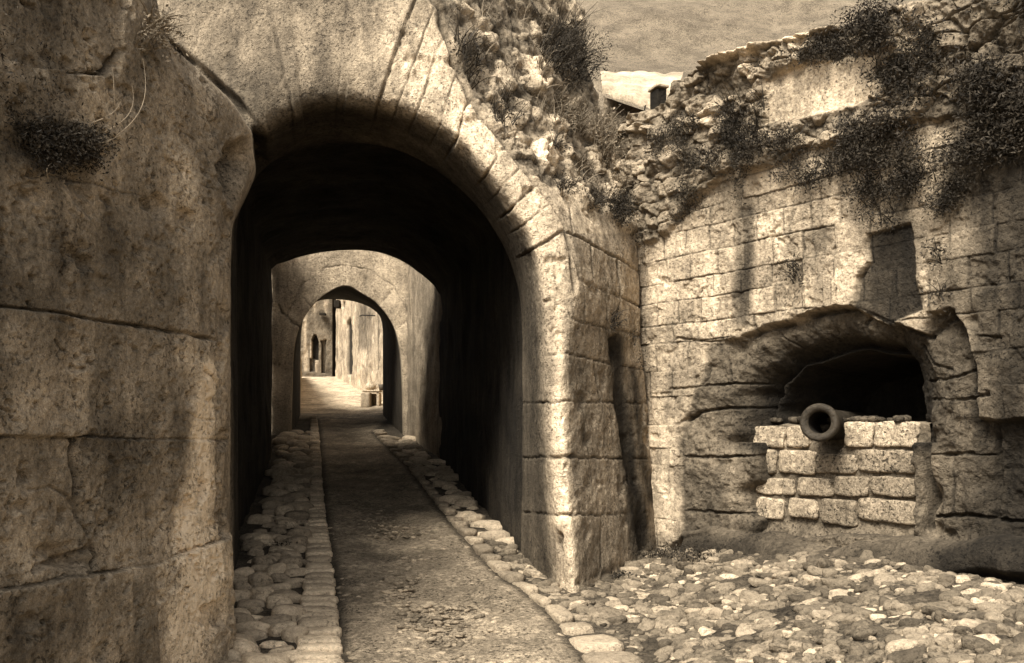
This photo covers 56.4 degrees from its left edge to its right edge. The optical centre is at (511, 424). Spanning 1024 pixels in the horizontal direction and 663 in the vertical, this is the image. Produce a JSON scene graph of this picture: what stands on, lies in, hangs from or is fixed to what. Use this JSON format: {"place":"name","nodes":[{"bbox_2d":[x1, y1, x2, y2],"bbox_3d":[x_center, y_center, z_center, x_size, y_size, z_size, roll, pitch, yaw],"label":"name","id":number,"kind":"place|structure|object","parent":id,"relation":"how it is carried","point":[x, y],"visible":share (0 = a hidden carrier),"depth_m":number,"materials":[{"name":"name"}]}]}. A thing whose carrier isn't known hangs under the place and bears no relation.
{"place":"outdoors","nodes":[
{"label":"outdoors","id":0,"kind":"place"},
{"bbox_2d":[219,505,316,662],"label":"cobble paving","id":1,"kind":"structure","parent":0,"point":[283,563],"depth_m":8.32,"materials":[{"name":"stone"}]},
{"bbox_2d":[269,539,297,546],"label":"weed","id":2,"kind":"object","parent":1,"relation":"on","point":[285,541],"visible":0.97,"depth_m":9.82,"materials":[{"name":"brown plant"}]},
{"bbox_2d":[384,435,513,543],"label":"cobble paving","id":3,"kind":"structure","parent":0,"point":[414,452],"depth_m":13.53,"materials":[{"name":"stone"}]},
{"bbox_2d":[234,376,1023,662],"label":"ground","id":4,"kind":"structure","parent":0,"point":[365,469],"depth_m":8.78,"materials":[{"name":"beige stone"}]},
{"bbox_2d":[0,0,255,662],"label":"rampart wall","id":5,"kind":"structure","parent":4,"relation":"on","point":[115,403],"depth_m":5.35,"materials":[{"name":"stone"}]},
{"bbox_2d":[0,6,82,122],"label":"moss patch","id":6,"kind":"object","parent":5,"relation":"on","point":[6,67],"visible":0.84,"depth_m":4.65,"materials":[{"name":"black plant"}]},
{"bbox_2d":[0,94,131,188],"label":"scrub bush","id":7,"kind":"object","parent":5,"relation":"attached to","point":[52,144],"visible":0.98,"depth_m":4.82,"materials":[{"name":"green plant"}]},
{"bbox_2d":[46,61,145,177],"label":"dry stalks","id":8,"kind":"object","parent":5,"relation":"attached to","point":[121,132],"visible":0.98,"depth_m":5.19,"materials":[{"name":"plant"}]},
{"bbox_2d":[132,0,199,68],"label":"grass tuft","id":9,"kind":"object","parent":5,"relation":"on","point":[155,23],"visible":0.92,"depth_m":5.63,"materials":[{"name":"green plant"}]},
{"bbox_2d":[258,430,319,511],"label":"cobble paving","id":10,"kind":"structure","parent":4,"relation":"on","point":[293,472],"depth_m":14.65,"materials":[{"name":"stone"}]},
{"bbox_2d":[300,360,301,390],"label":"street wall","id":11,"kind":"structure","parent":4,"relation":"on","point":[301,377],"depth_m":39.27,"materials":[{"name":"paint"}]},
{"bbox_2d":[301,299,335,376],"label":"stone house","id":12,"kind":"structure","parent":4,"relation":"on","point":[318,343],"depth_m":45.01,"materials":[{"name":"beige stone"}]},
{"bbox_2d":[313,336,318,359],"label":"window","id":13,"kind":"structure","parent":12,"relation":"in","point":[315,342],"depth_m":45.33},
{"bbox_2d":[322,341,325,372],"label":"door","id":14,"kind":"structure","parent":12,"relation":"in","point":[323,342],"depth_m":45.33,"materials":[{"name":"brown wood"}]},
{"bbox_2d":[294,415,344,662],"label":"kerb","id":15,"kind":"structure","parent":4,"relation":"on","point":[320,642],"depth_m":8.15,"materials":[{"name":"stone"}]},
{"bbox_2d":[272,250,408,434],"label":"gate","id":16,"kind":"structure","parent":4,"relation":"on","point":[377,282],"depth_m":20.49,"materials":[{"name":"stone"}]},
{"bbox_2d":[334,299,382,401],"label":"plastered house","id":17,"kind":"structure","parent":4,"relation":"on","point":[359,348],"depth_m":35.36,"materials":[{"name":"paint"}]},
{"bbox_2d":[361,390,381,406],"bbox_3d":[-4.100,-0.732,27.858,0.545,0.532,0.665,0,0,0],"label":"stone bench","id":18,"kind":"object","parent":4,"relation":"on","point":[368,399],"visible":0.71,"depth_m":27.62,"materials":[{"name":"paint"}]},
{"bbox_2d":[365,382,377,389],"bbox_3d":[-4.121,-1.117,27.845,0.326,0.235,0.309,0,0,41],"label":"clay jar","id":19,"kind":"object","parent":18,"relation":"on","point":[370,385],"visible":0.98,"depth_m":27.74,"materials":[{"name":"ceramic"}]},
{"bbox_2d":[157,0,656,592],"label":"town gate","id":20,"kind":"structure","parent":4,"relation":"on","point":[371,126],"depth_m":9.22,"materials":[{"name":"stone"}]},
{"bbox_2d":[442,11,506,90],"bbox_3d":[-0.359,-3.402,8.884,0.526,0.816,0.713,0,0,14],"label":"grass tuft","id":21,"kind":"object","parent":20,"relation":"on","point":[469,52],"visible":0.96,"depth_m":8.78,"materials":[{"name":"brown plant"}]},
{"bbox_2d":[486,71,531,126],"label":"grass tuft","id":22,"kind":"object","parent":20,"relation":"on","point":[502,116],"visible":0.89,"depth_m":8.91,"materials":[{"name":"brown plant"}]},
{"bbox_2d":[450,0,625,193],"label":"scrub bush","id":23,"kind":"object","parent":20,"relation":"on","point":[541,65],"visible":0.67,"depth_m":9.75,"materials":[{"name":"brown plant"}]},
{"bbox_2d":[549,129,575,153],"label":"grass tuft","id":24,"kind":"object","parent":20,"relation":"on","point":[557,144],"visible":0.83,"depth_m":9.22,"materials":[{"name":"brown plant"}]},
{"bbox_2d":[551,166,585,196],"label":"grass tuft","id":25,"kind":"object","parent":20,"relation":"on","point":[573,183],"visible":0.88,"depth_m":9.10,"materials":[{"name":"brown plant"}]},
{"bbox_2d":[548,82,595,140],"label":"grass tuft","id":26,"kind":"object","parent":20,"relation":"on","point":[573,110],"visible":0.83,"depth_m":9.91,"materials":[{"name":"brown plant"}]},
{"bbox_2d":[533,0,622,93],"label":"scrub bush","id":27,"kind":"object","parent":20,"relation":"on","point":[572,50],"visible":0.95,"depth_m":10.29,"materials":[{"name":"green plant"}]},
{"bbox_2d":[583,178,614,218],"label":"grass tuft","id":28,"kind":"object","parent":20,"relation":"on","point":[597,199],"visible":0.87,"depth_m":9.41,"materials":[{"name":"brown plant"}]},
{"bbox_2d":[582,99,636,196],"bbox_3d":[1.066,-2.933,10.177,0.736,1.139,0.850,0,0,42],"label":"scrub bush","id":29,"kind":"object","parent":20,"relation":"on","point":[607,130],"visible":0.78,"depth_m":10.15,"materials":[{"name":"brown plant"}]},
{"bbox_2d":[606,303,634,334],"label":"wall fern","id":30,"kind":"object","parent":20,"relation":"attached to","point":[614,320],"depth_m":9.28,"materials":[{"name":"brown plant"}]},
{"bbox_2d":[603,180,650,252],"bbox_3d":[1.210,-2.179,9.821,0.596,0.804,0.838,0,0,35],"label":"ivy","id":31,"kind":"object","parent":20,"relation":"attached to","point":[619,202],"visible":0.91,"depth_m":9.67,"materials":[{"name":"brown plant"}]},
{"bbox_2d":[624,323,648,350],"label":"wall fern","id":32,"kind":"object","parent":20,"relation":"attached to","point":[634,344],"depth_m":9.67,"materials":[{"name":"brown plant"}]},
{"bbox_2d":[635,347,654,372],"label":"wall fern","id":33,"kind":"object","parent":20,"relation":"attached to","point":[642,361],"depth_m":9.80,"materials":[{"name":"brown plant"}]},
{"bbox_2d":[406,265,441,458],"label":"court wall","id":34,"kind":"structure","parent":4,"relation":"on","point":[424,317],"depth_m":18.45,"materials":[{"name":"stone"}]},
{"bbox_2d":[328,510,564,662],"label":"gravel","id":35,"kind":"structure","parent":4,"relation":"on","point":[460,657],"depth_m":7.74,"materials":[{"name":"brown gravel"}]},
{"bbox_2d":[373,429,644,662],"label":"kerb","id":36,"kind":"structure","parent":4,"relation":"on","point":[600,648],"depth_m":8.06,"materials":[{"name":"stone"}]},
{"bbox_2d":[600,71,682,125],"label":"corner house","id":37,"kind":"structure","parent":4,"relation":"on","point":[650,90],"depth_m":12.71,"materials":[{"name":"paint"}]},
{"bbox_2d":[608,0,1023,583],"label":"bastion wall","id":38,"kind":"structure","parent":4,"relation":"on","point":[742,340],"depth_m":8.29,"materials":[{"name":"stone"}]},
{"bbox_2d":[641,121,688,154],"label":"wall weed","id":39,"kind":"object","parent":38,"relation":"attached to","point":[663,136],"depth_m":9.56,"materials":[{"name":"brown plant"}]},
{"bbox_2d":[641,128,699,180],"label":"scrub bush","id":40,"kind":"object","parent":38,"relation":"attached to","point":[681,145],"visible":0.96,"depth_m":9.38,"materials":[{"name":"brown plant"}]},
{"bbox_2d":[665,197,691,227],"bbox_3d":[1.684,-2.103,9.527,0.392,0.307,0.289,0,0,22],"label":"hanging root","id":41,"kind":"object","parent":38,"relation":"hanging from","point":[675,221],"visible":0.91,"depth_m":9.49,"materials":[{"name":"brown plant"}]},
{"bbox_2d":[660,108,702,140],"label":"wall weed","id":42,"kind":"object","parent":38,"relation":"attached to","point":[691,115],"depth_m":9.33,"materials":[{"name":"brown plant"}]},
{"bbox_2d":[663,172,704,218],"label":"scrub bush","id":43,"kind":"object","parent":38,"relation":"attached to","point":[681,187],"visible":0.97,"depth_m":9.33,"materials":[{"name":"black plant"}]},
{"bbox_2d":[680,140,730,184],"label":"wall weed","id":44,"kind":"object","parent":38,"relation":"attached to","point":[707,156],"depth_m":9.00,"materials":[{"name":"black plant"}]},
{"bbox_2d":[707,105,746,145],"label":"wall weed","id":45,"kind":"object","parent":38,"relation":"attached to","point":[725,131],"depth_m":8.85,"materials":[{"name":"black plant"}]},
{"bbox_2d":[721,164,749,211],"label":"scrub bush","id":46,"kind":"object","parent":38,"relation":"on","point":[735,182],"visible":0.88,"depth_m":8.86,"materials":[{"name":"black plant"}]},
{"bbox_2d":[707,81,771,159],"bbox_3d":[2.083,-2.810,8.764,0.531,0.864,0.804,0,0,-21],"label":"scrub bush","id":47,"kind":"object","parent":38,"relation":"attached to","point":[740,131],"visible":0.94,"depth_m":8.75,"materials":[{"name":"black plant"}]},
{"bbox_2d":[716,145,768,182],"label":"wall weed","id":48,"kind":"object","parent":38,"relation":"attached to","point":[743,157],"depth_m":8.66,"materials":[{"name":"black plant"}]},
{"bbox_2d":[737,117,781,157],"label":"wall weed","id":49,"kind":"object","parent":38,"relation":"attached to","point":[759,141],"depth_m":8.50,"materials":[{"name":"black plant"}]},
{"bbox_2d":[761,118,811,158],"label":"wall weed","id":50,"kind":"object","parent":38,"relation":"attached to","point":[783,140],"depth_m":8.26,"materials":[{"name":"black plant"}]},
{"bbox_2d":[760,139,815,190],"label":"scrub bush","id":51,"kind":"object","parent":38,"relation":"on","point":[792,164],"visible":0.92,"depth_m":8.35,"materials":[{"name":"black plant"}]},
{"bbox_2d":[770,251,808,288],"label":"wall fern","id":52,"kind":"object","parent":38,"relation":"attached to","point":[794,271],"depth_m":8.35,"materials":[{"name":"brown plant"}]},
{"bbox_2d":[785,154,841,196],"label":"wall weed","id":53,"kind":"object","parent":38,"relation":"attached to","point":[808,177],"depth_m":8.12,"materials":[{"name":"black plant"}]},
{"bbox_2d":[795,21,847,59],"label":"wall weed","id":54,"kind":"object","parent":38,"relation":"attached to","point":[820,44],"depth_m":8.02,"materials":[{"name":"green plant"}]},
{"bbox_2d":[735,17,912,72],"bbox_3d":[2.614,-3.086,7.993,0.553,0.489,1.700,0,0,-34],"label":"scrub bush","id":55,"kind":"object","parent":38,"relation":"attached to","point":[844,46],"visible":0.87,"depth_m":7.87,"materials":[{"name":"black plant"}]},
{"bbox_2d":[803,129,860,186],"bbox_3d":[2.716,-2.209,7.965,0.420,0.473,0.568,0,0,-24],"label":"scrub bush","id":56,"kind":"object","parent":38,"relation":"attached to","point":[833,168],"visible":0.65,"depth_m":7.93,"materials":[{"name":"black plant"}]},
{"bbox_2d":[850,50,912,90],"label":"wall weed","id":57,"kind":"object","parent":38,"relation":"attached to","point":[877,70],"depth_m":7.54,"materials":[{"name":"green plant"}]},
{"bbox_2d":[827,0,944,54],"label":"scrub bush","id":58,"kind":"object","parent":38,"relation":"on","point":[863,22],"visible":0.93,"depth_m":7.41,"materials":[{"name":"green plant"}]},
{"bbox_2d":[835,153,939,240],"bbox_3d":[2.982,-1.811,7.566,0.469,0.728,0.897,0,0,-40],"label":"scrub bush","id":59,"kind":"object","parent":38,"relation":"attached to","point":[869,189],"visible":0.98,"depth_m":7.58,"materials":[{"name":"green plant"}]},
{"bbox_2d":[824,93,1002,184],"bbox_3d":[3.087,-2.174,7.367,0.657,0.761,1.486,0,0,-41],"label":"ivy","id":60,"kind":"object","parent":38,"relation":"attached to","point":[867,140],"visible":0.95,"depth_m":7.45,"materials":[{"name":"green plant"}]},
{"bbox_2d":[888,154,943,191],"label":"wall weed","id":61,"kind":"object","parent":38,"relation":"attached to","point":[913,174],"depth_m":7.35,"materials":[{"name":"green plant"}]},
{"bbox_2d":[917,237,951,269],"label":"wall fern","id":62,"kind":"object","parent":38,"relation":"attached to","point":[938,254],"depth_m":7.25,"materials":[{"name":"brown plant"}]},
{"bbox_2d":[908,184,965,225],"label":"wall weed","id":63,"kind":"object","parent":38,"relation":"attached to","point":[938,204],"depth_m":7.17,"materials":[{"name":"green plant"}]},
{"bbox_2d":[855,0,1023,182],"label":"ivy","id":64,"kind":"object","parent":38,"relation":"attached to","point":[1010,126],"visible":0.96,"depth_m":6.87,"materials":[{"name":"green plant"}]},
{"bbox_2d":[915,276,970,315],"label":"wall fern","id":65,"kind":"object","parent":38,"relation":"attached to","point":[936,292],"depth_m":7.22,"materials":[{"name":"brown plant"}]},
{"bbox_2d":[920,162,991,207],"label":"wall weed","id":66,"kind":"object","parent":38,"relation":"attached to","point":[964,181],"depth_m":7.07,"materials":[{"name":"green plant"}]},
{"bbox_2d":[948,52,1013,101],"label":"wall weed","id":67,"kind":"object","parent":38,"relation":"attached to","point":[983,74],"depth_m":6.79,"materials":[{"name":"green plant"}]},
{"bbox_2d":[753,415,930,537],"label":"blocking wall","id":68,"kind":"structure","parent":4,"relation":"on","point":[859,478],"depth_m":8.23,"materials":[{"name":"stone"}]},
{"bbox_2d":[800,403,869,441],"bbox_3d":[3.028,0.025,8.792,0.350,0.411,1.671,0,0,32],"label":"cannon","id":69,"kind":"object","parent":68,"relation":"on","point":[812,416],"visible":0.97,"depth_m":8.15,"materials":[{"name":"metal"}]},
{"bbox_2d":[577,0,920,113],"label":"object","id":70,"kind":"structure","parent":0,"point":[668,36],"depth_m":27.59,"materials":[{"name":"beige"}]},
{"bbox_2d":[488,540,1023,662],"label":"cobble paving","id":71,"kind":"structure","parent":0,"point":[986,603],"depth_m":6.77,"materials":[{"name":"stone"}]},
{"bbox_2d":[609,569,636,578],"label":"weed","id":72,"kind":"object","parent":71,"relation":"on","point":[622,574],"visible":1,"depth_m":8.64,"materials":[{"name":"brown plant"}]},
{"bbox_2d":[633,542,695,558],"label":"weed","id":73,"kind":"object","parent":71,"relation":"on","point":[661,551],"visible":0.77,"depth_m":9.24,"materials":[{"name":"brown plant"}]},
{"bbox_2d":[652,540,729,562],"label":"weed","id":74,"kind":"object","parent":71,"relation":"on","point":[698,554],"visible":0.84,"depth_m":8.87,"materials":[{"name":"beige plant"}]}
]}

